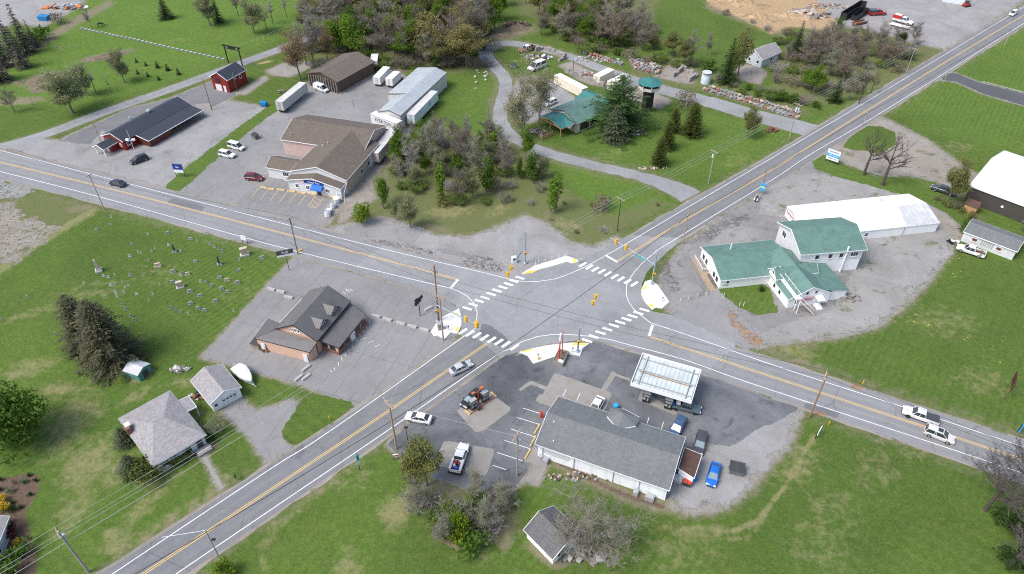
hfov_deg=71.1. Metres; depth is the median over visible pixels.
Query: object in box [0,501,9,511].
shrub
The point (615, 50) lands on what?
shrub
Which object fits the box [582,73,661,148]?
white pine
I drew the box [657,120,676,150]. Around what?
arborvitae
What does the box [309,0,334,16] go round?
budding tree
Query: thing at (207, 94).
utility pole
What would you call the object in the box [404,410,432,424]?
sedan
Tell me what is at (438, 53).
budding tree
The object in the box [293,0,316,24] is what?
budding tree
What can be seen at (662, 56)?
brush
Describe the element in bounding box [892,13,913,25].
stake truck
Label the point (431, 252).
pothole mud
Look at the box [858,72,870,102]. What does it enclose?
gnarled tree
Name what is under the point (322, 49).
brush
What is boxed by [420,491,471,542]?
brush
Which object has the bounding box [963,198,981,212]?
wooden shed
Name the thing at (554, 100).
suv
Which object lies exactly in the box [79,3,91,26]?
bare tree
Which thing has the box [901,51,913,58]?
brush
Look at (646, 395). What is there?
fuel pump
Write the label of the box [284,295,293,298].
parking stop
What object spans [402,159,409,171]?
bare tree
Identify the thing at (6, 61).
conifer
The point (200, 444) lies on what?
door
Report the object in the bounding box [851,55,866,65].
brush
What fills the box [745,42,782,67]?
cottage
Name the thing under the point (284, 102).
semi trailer
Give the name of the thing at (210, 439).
shrub
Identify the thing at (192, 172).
grass strip
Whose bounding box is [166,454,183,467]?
shrub
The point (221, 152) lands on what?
suv
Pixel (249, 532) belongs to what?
cross road shoulder
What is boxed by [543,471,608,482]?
rubble
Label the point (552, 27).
brush
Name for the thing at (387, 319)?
parking stop
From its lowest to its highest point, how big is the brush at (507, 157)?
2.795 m
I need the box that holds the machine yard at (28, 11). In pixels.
[0,0,79,26]
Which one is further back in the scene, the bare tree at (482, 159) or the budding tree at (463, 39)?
the budding tree at (463, 39)
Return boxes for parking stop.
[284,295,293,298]
[294,373,303,381]
[301,364,310,372]
[301,373,310,381]
[371,313,380,318]
[383,317,391,321]
[396,321,405,325]
[407,324,416,328]
[420,327,428,331]
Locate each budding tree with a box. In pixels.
[35,63,91,113]
[71,63,92,95]
[104,45,130,82]
[192,0,215,25]
[236,0,266,33]
[276,25,312,80]
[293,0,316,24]
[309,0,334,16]
[316,24,336,59]
[322,17,341,41]
[352,2,365,20]
[369,0,390,21]
[382,0,408,7]
[385,0,406,20]
[386,137,402,157]
[388,152,401,175]
[389,124,405,147]
[389,198,399,217]
[390,14,424,62]
[395,430,444,486]
[396,191,420,227]
[406,163,422,182]
[410,118,424,146]
[415,0,439,18]
[415,10,430,51]
[416,138,426,159]
[419,152,430,172]
[423,0,452,11]
[425,0,443,22]
[427,26,450,67]
[431,149,446,171]
[435,3,454,29]
[439,21,492,67]
[444,0,474,22]
[449,151,463,169]
[451,134,460,145]
[459,2,490,39]
[459,161,480,198]
[480,138,497,160]
[488,124,503,152]
[490,0,507,10]
[500,67,544,138]
[517,44,560,125]
[518,126,537,160]
[527,0,545,13]
[537,155,550,178]
[547,0,566,23]
[554,0,575,20]
[573,0,598,17]
[575,12,597,37]
[589,0,611,17]
[602,6,618,33]
[614,20,631,46]
[648,33,660,47]
[662,29,682,55]
[676,38,695,61]
[742,103,763,136]
[803,60,829,96]
[945,151,974,205]
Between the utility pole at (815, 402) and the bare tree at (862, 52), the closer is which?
the utility pole at (815, 402)
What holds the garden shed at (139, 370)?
on the ground at (834, 496)
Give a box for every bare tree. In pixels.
[0,84,17,111]
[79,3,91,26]
[230,0,238,15]
[288,20,319,65]
[292,0,318,33]
[296,5,324,44]
[302,27,323,61]
[313,0,336,23]
[322,0,344,21]
[336,0,353,10]
[353,9,392,54]
[355,0,378,22]
[355,14,371,43]
[372,12,385,49]
[376,0,397,19]
[380,172,389,202]
[386,15,416,56]
[393,156,403,180]
[395,120,405,135]
[398,0,417,13]
[400,129,419,178]
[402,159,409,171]
[402,473,426,505]
[407,141,420,162]
[408,1,426,26]
[408,118,415,135]
[412,117,442,167]
[413,32,433,65]
[426,119,453,163]
[427,111,450,142]
[429,9,446,37]
[431,137,446,154]
[432,20,453,65]
[432,511,454,540]
[440,13,464,59]
[443,118,459,136]
[447,0,472,9]
[449,0,470,17]
[450,123,472,159]
[450,164,471,204]
[457,0,491,53]
[457,128,471,147]
[460,144,471,170]
[461,114,471,136]
[465,129,486,175]
[465,466,486,499]
[467,0,486,24]
[470,0,487,28]
[473,492,503,532]
[476,119,492,136]
[477,150,487,167]
[479,0,496,33]
[483,94,493,134]
[488,119,497,131]
[492,481,511,506]
[495,119,510,149]
[496,131,509,162]
[497,146,513,178]
[498,155,506,168]
[534,8,549,34]
[537,0,551,19]
[550,10,570,39]
[555,3,582,34]
[568,1,580,28]
[581,2,600,32]
[588,12,612,43]
[595,0,614,37]
[603,10,630,48]
[608,0,626,13]
[609,0,634,14]
[609,7,630,40]
[619,7,636,26]
[626,12,647,39]
[627,7,641,40]
[632,0,653,26]
[634,21,659,50]
[643,8,655,30]
[686,29,703,63]
[704,29,713,55]
[780,40,794,67]
[798,29,820,64]
[800,48,814,68]
[803,24,816,48]
[806,26,837,66]
[814,22,833,48]
[820,50,829,63]
[824,17,844,38]
[827,26,852,52]
[827,39,846,75]
[830,37,856,66]
[832,44,861,81]
[840,29,861,52]
[841,35,859,55]
[843,71,860,100]
[846,22,863,42]
[855,38,873,66]
[859,25,873,41]
[859,31,876,44]
[871,29,892,58]
[872,16,894,39]
[877,40,894,61]
[879,35,911,66]
[892,20,911,40]
[892,39,905,53]
[901,36,920,61]
[909,22,923,43]
[909,34,924,50]
[963,444,1023,511]
[991,432,1023,506]
[1000,487,1023,565]
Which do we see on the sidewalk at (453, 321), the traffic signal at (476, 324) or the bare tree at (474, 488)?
the traffic signal at (476, 324)
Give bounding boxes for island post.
[471,386,483,403]
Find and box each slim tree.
[82,56,96,91]
[258,3,268,29]
[263,0,274,23]
[281,0,287,17]
[564,534,583,563]
[604,549,619,571]
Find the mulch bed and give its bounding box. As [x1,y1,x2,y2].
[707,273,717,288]
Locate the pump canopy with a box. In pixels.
[630,353,700,403]
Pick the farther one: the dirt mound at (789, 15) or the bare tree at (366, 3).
the dirt mound at (789, 15)
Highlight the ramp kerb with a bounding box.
[689,257,708,291]
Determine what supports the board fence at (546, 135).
on the ground at (834, 496)
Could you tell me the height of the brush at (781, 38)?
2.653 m
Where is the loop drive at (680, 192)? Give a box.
[478,40,817,201]
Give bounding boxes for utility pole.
[54,527,89,572]
[86,174,104,210]
[202,78,211,109]
[286,217,298,253]
[383,397,397,449]
[430,263,439,319]
[434,295,443,340]
[512,428,520,475]
[617,197,623,230]
[682,206,689,243]
[708,149,716,182]
[788,103,801,139]
[808,370,827,417]
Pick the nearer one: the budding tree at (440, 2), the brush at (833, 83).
the brush at (833, 83)
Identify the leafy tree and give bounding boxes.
[321,17,346,52]
[336,11,366,51]
[341,4,357,23]
[353,0,364,13]
[357,7,380,47]
[379,5,404,53]
[381,15,397,53]
[403,2,422,26]
[410,11,441,59]
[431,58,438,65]
[439,0,454,13]
[472,502,480,520]
[476,129,484,152]
[484,0,504,31]
[575,7,585,33]
[727,27,755,75]
[800,67,811,85]
[835,16,845,28]
[896,33,907,44]
[1011,518,1023,539]
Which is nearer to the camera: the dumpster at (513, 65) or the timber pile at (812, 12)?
the dumpster at (513, 65)
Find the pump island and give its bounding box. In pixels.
[464,391,496,414]
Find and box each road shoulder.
[0,149,486,297]
[95,4,1023,573]
[596,341,1023,484]
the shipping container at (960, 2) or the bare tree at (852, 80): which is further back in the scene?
the shipping container at (960, 2)
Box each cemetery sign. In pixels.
[240,235,247,243]
[276,248,293,269]
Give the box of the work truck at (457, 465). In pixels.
[448,442,469,474]
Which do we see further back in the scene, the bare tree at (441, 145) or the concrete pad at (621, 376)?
the bare tree at (441, 145)
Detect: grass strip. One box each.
[166,103,277,190]
[282,395,353,444]
[719,284,777,314]
[812,155,967,223]
[843,126,895,153]
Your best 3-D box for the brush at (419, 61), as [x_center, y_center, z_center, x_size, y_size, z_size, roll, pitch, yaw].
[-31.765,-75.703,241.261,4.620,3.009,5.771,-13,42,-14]
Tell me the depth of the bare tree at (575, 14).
263.90 m
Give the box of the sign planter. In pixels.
[552,333,568,366]
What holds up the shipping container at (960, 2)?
on the equipment lot at (940, 17)
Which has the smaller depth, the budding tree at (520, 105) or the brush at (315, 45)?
the budding tree at (520, 105)
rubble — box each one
[188,391,203,400]
[474,70,488,88]
[523,128,548,136]
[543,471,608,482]
[559,546,607,566]
[575,55,619,62]
[638,166,667,170]
[806,2,848,9]
[840,292,860,301]
[946,239,959,244]
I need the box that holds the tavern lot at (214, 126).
[10,101,264,186]
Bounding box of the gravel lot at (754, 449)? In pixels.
[668,410,803,512]
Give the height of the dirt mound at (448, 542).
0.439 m
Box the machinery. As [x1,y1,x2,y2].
[41,3,87,9]
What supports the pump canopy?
on the gas lot at (730, 415)
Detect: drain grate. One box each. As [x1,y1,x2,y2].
[814,410,825,416]
[851,384,861,389]
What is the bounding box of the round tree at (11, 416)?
[0,379,50,463]
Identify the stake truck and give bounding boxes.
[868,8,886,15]
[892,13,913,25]
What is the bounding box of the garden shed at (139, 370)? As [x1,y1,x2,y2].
[122,359,151,381]
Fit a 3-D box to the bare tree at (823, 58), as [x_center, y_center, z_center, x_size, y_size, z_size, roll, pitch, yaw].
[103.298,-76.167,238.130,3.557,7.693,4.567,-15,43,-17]
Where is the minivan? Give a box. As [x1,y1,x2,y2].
[227,140,244,150]
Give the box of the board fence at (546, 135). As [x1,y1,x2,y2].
[541,131,552,140]
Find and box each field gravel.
[0,180,34,198]
[0,198,64,264]
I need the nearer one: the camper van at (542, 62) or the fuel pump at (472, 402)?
the fuel pump at (472, 402)
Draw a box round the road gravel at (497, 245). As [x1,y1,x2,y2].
[334,216,614,274]
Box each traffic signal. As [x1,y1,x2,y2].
[435,300,478,327]
[506,232,526,277]
[575,293,597,352]
[610,237,656,284]
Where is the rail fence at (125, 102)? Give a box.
[57,75,204,128]
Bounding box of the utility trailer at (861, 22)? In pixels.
[852,19,867,24]
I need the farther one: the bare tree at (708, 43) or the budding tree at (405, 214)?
the bare tree at (708, 43)
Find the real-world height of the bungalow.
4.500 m
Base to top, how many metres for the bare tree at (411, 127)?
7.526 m
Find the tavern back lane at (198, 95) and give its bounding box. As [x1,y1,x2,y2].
[60,82,235,143]
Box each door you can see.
[142,369,148,377]
[196,439,203,448]
[215,84,222,90]
[221,391,237,406]
[302,354,308,361]
[350,331,355,341]
[558,546,568,559]
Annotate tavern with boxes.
[92,96,204,155]
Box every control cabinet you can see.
[437,321,443,330]
[511,255,516,263]
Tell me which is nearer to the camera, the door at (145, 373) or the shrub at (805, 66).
the door at (145, 373)
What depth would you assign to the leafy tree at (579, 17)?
259.47 m
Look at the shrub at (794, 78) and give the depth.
229.51 m
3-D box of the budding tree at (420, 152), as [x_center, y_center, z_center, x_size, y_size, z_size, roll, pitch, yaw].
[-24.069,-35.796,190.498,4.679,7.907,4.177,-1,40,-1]
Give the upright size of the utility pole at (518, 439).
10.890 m
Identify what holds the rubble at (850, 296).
on the ground at (834, 496)
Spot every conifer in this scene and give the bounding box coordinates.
[0,20,23,58]
[0,43,13,69]
[0,61,12,83]
[3,25,33,70]
[6,4,38,54]
[22,20,39,48]
[53,294,93,363]
[69,298,151,386]
[157,0,175,21]
[211,0,223,24]
[716,38,740,87]
[789,21,805,55]
[825,81,843,104]
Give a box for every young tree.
[375,176,388,208]
[400,138,409,161]
[434,162,445,199]
[477,154,496,192]
[516,157,522,178]
[525,147,537,183]
[545,172,563,212]
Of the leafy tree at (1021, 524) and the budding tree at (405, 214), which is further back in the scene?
the budding tree at (405, 214)
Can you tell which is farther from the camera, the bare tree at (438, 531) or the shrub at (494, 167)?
the shrub at (494, 167)
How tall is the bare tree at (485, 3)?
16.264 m
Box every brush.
[200,411,227,433]
[308,61,316,67]
[311,40,322,50]
[313,58,328,65]
[315,39,340,51]
[333,44,347,52]
[368,51,391,69]
[371,37,389,51]
[377,52,407,70]
[386,162,407,174]
[394,479,440,514]
[395,180,406,189]
[398,54,415,68]
[404,179,428,192]
[410,57,424,66]
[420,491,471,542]
[420,495,445,521]
[433,56,455,68]
[435,495,477,523]
[437,179,456,190]
[445,152,451,161]
[446,164,463,175]
[446,191,467,205]
[456,56,464,65]
[462,495,490,530]
[463,55,481,68]
[465,486,492,509]
[471,504,508,544]
[479,43,487,50]
[479,196,491,204]
[480,58,496,66]
[484,489,512,523]
[485,475,523,511]
[486,39,501,51]
[493,174,504,190]
[495,164,515,176]
[497,190,513,203]
[498,151,517,161]
[504,180,516,188]
[521,161,541,178]
[526,197,535,205]
[531,180,547,192]
[550,25,558,32]
[561,33,574,41]
[566,28,577,35]
[566,34,587,45]
[574,39,598,53]
[582,33,599,41]
[594,41,607,52]
[598,224,608,232]
[611,37,626,46]
[625,39,632,46]
[640,54,653,62]
[651,50,668,62]
[668,58,687,67]
[687,57,698,66]
[715,72,724,82]
[736,86,746,94]
[755,85,764,91]
[763,24,772,30]
[763,88,777,100]
[767,59,788,72]
[772,34,784,44]
[772,72,788,82]
[780,26,795,35]
[782,35,801,46]
[786,64,799,74]
[795,76,811,88]
[798,94,813,105]
[808,78,831,91]
[810,54,820,63]
[826,79,838,88]
[836,68,850,76]
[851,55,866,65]
[861,62,876,68]
[863,47,876,54]
[875,60,888,67]
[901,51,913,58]
[950,200,963,208]
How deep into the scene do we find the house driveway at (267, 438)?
126.12 m
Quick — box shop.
[265,114,386,201]
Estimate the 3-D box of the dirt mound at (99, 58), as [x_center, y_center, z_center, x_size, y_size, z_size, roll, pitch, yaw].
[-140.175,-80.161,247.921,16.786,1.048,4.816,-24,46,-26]
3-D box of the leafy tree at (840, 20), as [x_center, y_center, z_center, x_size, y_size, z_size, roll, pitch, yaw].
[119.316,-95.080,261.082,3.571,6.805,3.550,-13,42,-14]
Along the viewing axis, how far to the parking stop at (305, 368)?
135.77 m
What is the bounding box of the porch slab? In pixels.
[691,257,718,290]
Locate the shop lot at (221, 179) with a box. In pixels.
[181,65,408,225]
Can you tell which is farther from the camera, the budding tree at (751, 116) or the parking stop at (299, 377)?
the budding tree at (751, 116)
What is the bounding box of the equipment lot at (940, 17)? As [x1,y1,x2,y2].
[817,0,1021,48]
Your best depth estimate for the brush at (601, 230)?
169.53 m
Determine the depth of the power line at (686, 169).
167.80 m
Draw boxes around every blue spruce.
[112,427,134,451]
[114,454,141,483]
[599,105,632,147]
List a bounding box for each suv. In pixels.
[129,153,148,164]
[217,148,235,158]
[244,172,263,181]
[543,97,556,105]
[669,414,687,434]
[692,429,707,454]
[923,423,955,444]
[1008,9,1018,16]
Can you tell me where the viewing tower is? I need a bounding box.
[638,77,662,112]
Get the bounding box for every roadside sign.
[759,182,766,194]
[825,148,840,163]
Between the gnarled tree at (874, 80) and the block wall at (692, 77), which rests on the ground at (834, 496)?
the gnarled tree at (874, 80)
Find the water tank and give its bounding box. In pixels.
[701,70,711,84]
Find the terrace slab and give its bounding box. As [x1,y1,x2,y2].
[194,103,211,110]
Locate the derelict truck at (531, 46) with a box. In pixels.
[519,44,535,52]
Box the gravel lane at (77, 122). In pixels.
[0,10,358,149]
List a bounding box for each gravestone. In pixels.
[93,259,102,273]
[154,262,161,267]
[175,280,184,289]
[216,256,221,266]
[239,246,249,257]
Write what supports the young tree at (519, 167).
on the ground at (834, 496)
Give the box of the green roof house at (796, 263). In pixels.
[694,217,867,314]
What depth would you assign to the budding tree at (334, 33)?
245.28 m
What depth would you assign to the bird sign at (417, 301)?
144.67 m
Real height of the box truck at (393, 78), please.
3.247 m
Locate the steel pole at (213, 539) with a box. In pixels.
[162,530,221,561]
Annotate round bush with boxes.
[211,556,237,573]
[351,201,370,223]
[449,510,470,545]
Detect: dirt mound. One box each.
[10,81,25,83]
[27,74,56,86]
[31,83,47,92]
[84,51,130,61]
[392,69,406,72]
[431,508,486,548]
[491,32,517,37]
[502,24,529,32]
[706,0,771,9]
[732,12,784,22]
[767,11,823,21]
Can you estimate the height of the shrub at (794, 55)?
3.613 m
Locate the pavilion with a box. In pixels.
[538,90,610,136]
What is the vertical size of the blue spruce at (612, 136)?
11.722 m
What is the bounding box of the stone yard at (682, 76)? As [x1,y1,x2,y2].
[659,65,690,82]
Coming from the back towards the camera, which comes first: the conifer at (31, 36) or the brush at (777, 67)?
the conifer at (31, 36)
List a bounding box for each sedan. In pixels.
[108,178,126,187]
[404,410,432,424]
[448,360,473,375]
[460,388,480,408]
[590,395,605,408]
[705,460,721,487]
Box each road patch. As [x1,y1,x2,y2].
[168,198,203,210]
[479,323,507,346]
[804,403,839,417]
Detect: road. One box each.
[0,150,479,294]
[102,6,1023,573]
[608,343,1023,480]
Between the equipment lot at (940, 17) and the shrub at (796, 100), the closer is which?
the shrub at (796, 100)
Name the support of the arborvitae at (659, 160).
on the ground at (834, 496)
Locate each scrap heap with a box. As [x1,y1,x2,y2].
[524,53,552,59]
[766,126,778,132]
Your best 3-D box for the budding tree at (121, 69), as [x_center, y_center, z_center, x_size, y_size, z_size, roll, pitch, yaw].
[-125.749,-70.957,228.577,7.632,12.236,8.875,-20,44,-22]
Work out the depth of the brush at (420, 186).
182.19 m
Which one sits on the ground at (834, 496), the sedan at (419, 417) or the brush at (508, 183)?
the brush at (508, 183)
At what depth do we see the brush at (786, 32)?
262.58 m
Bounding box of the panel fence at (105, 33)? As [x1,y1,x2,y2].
[80,27,224,59]
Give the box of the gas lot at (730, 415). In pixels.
[388,342,797,489]
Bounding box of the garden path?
[202,455,222,488]
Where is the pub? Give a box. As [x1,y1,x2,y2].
[254,283,367,361]
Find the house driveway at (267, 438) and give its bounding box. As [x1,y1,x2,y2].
[223,398,297,461]
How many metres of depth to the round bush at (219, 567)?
103.42 m
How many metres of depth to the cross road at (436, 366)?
130.28 m
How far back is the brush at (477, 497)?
112.85 m
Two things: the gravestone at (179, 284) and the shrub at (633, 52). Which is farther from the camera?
the shrub at (633, 52)
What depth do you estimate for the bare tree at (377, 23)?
237.91 m
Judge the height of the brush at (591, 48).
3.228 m
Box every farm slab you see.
[236,77,265,93]
[268,62,309,75]
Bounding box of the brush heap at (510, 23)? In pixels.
[502,20,530,27]
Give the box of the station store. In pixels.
[534,396,701,502]
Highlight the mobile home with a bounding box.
[960,219,1023,259]
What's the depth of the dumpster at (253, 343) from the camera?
139.61 m
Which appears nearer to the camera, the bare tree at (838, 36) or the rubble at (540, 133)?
the rubble at (540, 133)
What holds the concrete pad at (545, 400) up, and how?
on the concrete pad at (558, 385)
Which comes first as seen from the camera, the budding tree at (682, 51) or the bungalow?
the bungalow
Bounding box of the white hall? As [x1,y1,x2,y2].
[785,194,939,238]
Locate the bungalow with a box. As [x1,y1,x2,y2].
[118,390,212,471]
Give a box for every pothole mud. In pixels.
[371,240,434,255]
[459,254,504,271]
[656,259,679,289]
[698,213,749,240]
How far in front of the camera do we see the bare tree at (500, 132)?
192.55 m
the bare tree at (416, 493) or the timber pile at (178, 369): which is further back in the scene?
the timber pile at (178, 369)
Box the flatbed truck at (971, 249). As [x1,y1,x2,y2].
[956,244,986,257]
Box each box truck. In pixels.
[370,54,379,68]
[373,66,391,85]
[385,71,402,87]
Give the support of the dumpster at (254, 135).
on the shop lot at (221, 179)
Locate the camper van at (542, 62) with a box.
[527,58,546,71]
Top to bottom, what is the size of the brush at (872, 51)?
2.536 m
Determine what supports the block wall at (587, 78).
on the yard slab at (658, 101)
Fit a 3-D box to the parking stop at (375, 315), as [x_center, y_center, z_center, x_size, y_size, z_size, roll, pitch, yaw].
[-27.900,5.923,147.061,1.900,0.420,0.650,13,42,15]
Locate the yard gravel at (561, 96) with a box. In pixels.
[514,78,574,120]
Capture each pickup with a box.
[672,399,701,414]
[901,405,939,425]
[930,184,955,196]
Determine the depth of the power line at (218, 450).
111.89 m
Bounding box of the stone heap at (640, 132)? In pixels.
[631,129,646,135]
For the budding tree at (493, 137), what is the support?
on the ground at (834, 496)
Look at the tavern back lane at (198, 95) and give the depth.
217.30 m
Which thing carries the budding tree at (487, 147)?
on the ground at (834, 496)
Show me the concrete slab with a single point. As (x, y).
(536, 472)
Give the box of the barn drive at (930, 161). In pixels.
[823,118,972,187]
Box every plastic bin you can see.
[324,210,330,216]
[330,202,335,208]
[333,196,339,203]
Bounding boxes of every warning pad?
[522,343,585,351]
[523,259,576,273]
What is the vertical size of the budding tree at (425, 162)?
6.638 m
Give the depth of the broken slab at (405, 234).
169.20 m
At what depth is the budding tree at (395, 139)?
194.17 m
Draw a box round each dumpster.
[36,14,50,20]
[249,338,260,349]
[251,132,258,138]
[259,100,267,106]
[510,63,516,67]
[673,474,682,484]
[682,477,692,487]
[728,460,745,476]
[840,0,867,19]
[850,7,868,20]
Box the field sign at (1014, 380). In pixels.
[1004,371,1017,398]
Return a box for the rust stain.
[727,306,763,344]
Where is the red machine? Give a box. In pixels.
[962,0,970,7]
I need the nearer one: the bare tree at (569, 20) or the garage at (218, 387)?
the garage at (218, 387)
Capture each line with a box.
[0,9,1023,573]
[0,147,1019,452]
[0,301,439,573]
[1,294,434,559]
[1,298,438,568]
[2,15,1022,573]
[15,307,439,573]
[26,153,1022,448]
[135,29,1011,573]
[251,173,332,209]
[330,289,379,371]
[390,305,515,435]
[436,8,985,293]
[443,2,1005,298]
[450,255,653,335]
[488,11,984,271]
[493,408,537,469]
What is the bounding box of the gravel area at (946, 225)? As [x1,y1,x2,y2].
[930,207,963,237]
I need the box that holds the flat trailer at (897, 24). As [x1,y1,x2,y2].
[890,22,912,29]
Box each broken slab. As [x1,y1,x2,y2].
[341,223,422,242]
[395,223,421,242]
[436,248,475,257]
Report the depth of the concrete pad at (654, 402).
129.58 m
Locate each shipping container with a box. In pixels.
[554,73,587,94]
[593,68,613,82]
[607,73,628,89]
[942,0,964,4]
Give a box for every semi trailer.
[275,82,307,111]
[370,111,402,128]
[372,127,399,163]
[406,90,438,125]
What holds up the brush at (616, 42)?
on the ground at (834, 496)
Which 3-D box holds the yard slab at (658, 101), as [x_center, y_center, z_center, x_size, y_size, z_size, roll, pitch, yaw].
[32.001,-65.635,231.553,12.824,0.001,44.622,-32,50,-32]
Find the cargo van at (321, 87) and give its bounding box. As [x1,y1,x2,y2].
[313,81,328,92]
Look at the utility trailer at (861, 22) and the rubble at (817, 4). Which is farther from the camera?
the rubble at (817, 4)
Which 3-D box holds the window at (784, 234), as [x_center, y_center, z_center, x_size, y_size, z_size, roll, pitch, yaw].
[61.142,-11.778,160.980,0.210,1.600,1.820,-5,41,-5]
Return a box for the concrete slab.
[524,445,545,484]
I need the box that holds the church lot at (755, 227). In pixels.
[661,162,948,346]
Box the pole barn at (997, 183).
[964,150,1023,222]
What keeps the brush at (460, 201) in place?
on the ground at (834, 496)
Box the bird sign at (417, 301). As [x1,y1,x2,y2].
[414,295,422,315]
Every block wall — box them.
[535,46,564,57]
[558,54,566,61]
[565,67,604,86]
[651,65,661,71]
[672,59,698,74]
[672,65,683,77]
[687,74,698,81]
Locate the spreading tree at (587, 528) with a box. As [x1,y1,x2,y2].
[539,474,662,570]
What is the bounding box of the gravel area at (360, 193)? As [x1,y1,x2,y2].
[338,134,405,220]
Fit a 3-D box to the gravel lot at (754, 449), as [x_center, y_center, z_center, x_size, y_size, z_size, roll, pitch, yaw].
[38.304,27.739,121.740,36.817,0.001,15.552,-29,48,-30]
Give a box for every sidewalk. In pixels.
[431,309,461,338]
[519,343,589,363]
[522,255,577,273]
[641,280,668,309]
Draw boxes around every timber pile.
[169,364,191,373]
[785,7,831,18]
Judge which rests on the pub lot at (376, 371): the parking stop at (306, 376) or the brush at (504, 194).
the parking stop at (306, 376)
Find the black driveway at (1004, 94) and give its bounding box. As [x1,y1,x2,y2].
[942,73,1023,104]
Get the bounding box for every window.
[360,318,365,326]
[580,121,588,129]
[590,117,598,125]
[782,229,786,239]
[849,252,858,256]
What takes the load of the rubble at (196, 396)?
on the ground at (834, 496)
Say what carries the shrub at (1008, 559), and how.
on the ground at (834, 496)
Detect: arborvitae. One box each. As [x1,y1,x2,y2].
[648,137,668,166]
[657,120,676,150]
[667,108,681,131]
[678,102,706,137]
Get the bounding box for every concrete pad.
[437,441,493,475]
[457,392,509,431]
[519,381,546,390]
[536,394,554,405]
[541,373,610,410]
[601,371,614,391]
[614,373,630,380]
[638,391,676,414]
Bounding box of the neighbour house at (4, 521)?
[0,515,13,561]
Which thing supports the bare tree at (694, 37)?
on the ground at (834, 496)
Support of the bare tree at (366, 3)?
on the ground at (834, 496)
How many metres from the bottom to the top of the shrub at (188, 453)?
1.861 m
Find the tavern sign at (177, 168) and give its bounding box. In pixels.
[172,164,185,176]
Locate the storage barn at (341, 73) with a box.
[305,52,375,93]
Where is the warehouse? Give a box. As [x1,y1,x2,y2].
[378,67,446,125]
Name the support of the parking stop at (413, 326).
on the pub lot at (376, 371)
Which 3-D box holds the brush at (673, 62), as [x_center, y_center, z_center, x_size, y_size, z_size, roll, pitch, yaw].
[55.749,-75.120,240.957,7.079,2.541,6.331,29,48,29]
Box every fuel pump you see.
[468,396,477,410]
[480,389,489,402]
[642,390,651,402]
[664,397,673,409]
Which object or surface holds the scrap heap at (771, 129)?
on the ground at (834, 496)
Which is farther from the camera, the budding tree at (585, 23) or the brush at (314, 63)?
the budding tree at (585, 23)
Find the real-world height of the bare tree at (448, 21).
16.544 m
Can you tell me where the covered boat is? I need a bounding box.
[230,363,255,386]
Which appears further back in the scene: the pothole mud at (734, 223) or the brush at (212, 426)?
the pothole mud at (734, 223)
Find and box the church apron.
[674,292,761,349]
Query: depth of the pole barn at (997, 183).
176.14 m
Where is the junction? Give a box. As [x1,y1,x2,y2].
[357,235,734,367]
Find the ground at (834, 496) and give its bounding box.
[0,0,1023,573]
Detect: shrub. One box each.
[0,493,5,503]
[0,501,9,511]
[0,549,24,573]
[5,486,13,493]
[6,521,16,538]
[7,504,15,513]
[7,533,33,558]
[11,537,19,544]
[18,33,43,41]
[18,478,27,483]
[30,24,53,40]
[48,11,69,23]
[123,454,165,487]
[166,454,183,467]
[183,449,193,459]
[204,433,214,441]
[362,48,378,57]
[436,194,450,208]
[453,520,492,561]
[480,163,498,175]
[591,193,611,211]
[594,37,613,44]
[612,48,625,54]
[621,47,639,60]
[639,107,649,118]
[651,23,660,32]
[675,89,696,108]
[696,58,718,70]
[742,83,754,89]
[753,89,762,96]
[758,285,765,291]
[772,89,788,99]
[776,93,786,100]
[783,93,798,102]
[785,74,800,86]
[786,51,800,62]
[789,98,800,104]
[799,64,813,75]
[811,101,821,107]
[824,66,836,74]
[844,78,864,90]
[851,70,870,82]
[888,62,904,72]
[940,198,952,207]
[957,218,969,232]
[966,211,977,219]
[990,505,1023,536]
[992,542,1023,572]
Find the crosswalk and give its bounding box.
[458,262,649,350]
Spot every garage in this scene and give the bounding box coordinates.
[190,364,241,411]
[209,62,247,92]
[523,505,581,563]
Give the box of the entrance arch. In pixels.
[221,44,242,65]
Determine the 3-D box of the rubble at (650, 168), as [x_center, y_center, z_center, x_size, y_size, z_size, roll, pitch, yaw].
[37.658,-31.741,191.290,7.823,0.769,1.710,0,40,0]
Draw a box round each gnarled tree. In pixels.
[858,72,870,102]
[862,125,897,175]
[870,70,884,93]
[879,131,924,185]
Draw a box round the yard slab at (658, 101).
[562,62,668,106]
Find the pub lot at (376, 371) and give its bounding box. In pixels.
[203,258,456,406]
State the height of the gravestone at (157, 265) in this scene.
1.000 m
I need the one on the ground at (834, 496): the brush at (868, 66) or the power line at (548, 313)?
the brush at (868, 66)
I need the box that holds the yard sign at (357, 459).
[356,454,359,469]
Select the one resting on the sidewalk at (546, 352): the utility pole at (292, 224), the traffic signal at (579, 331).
the traffic signal at (579, 331)

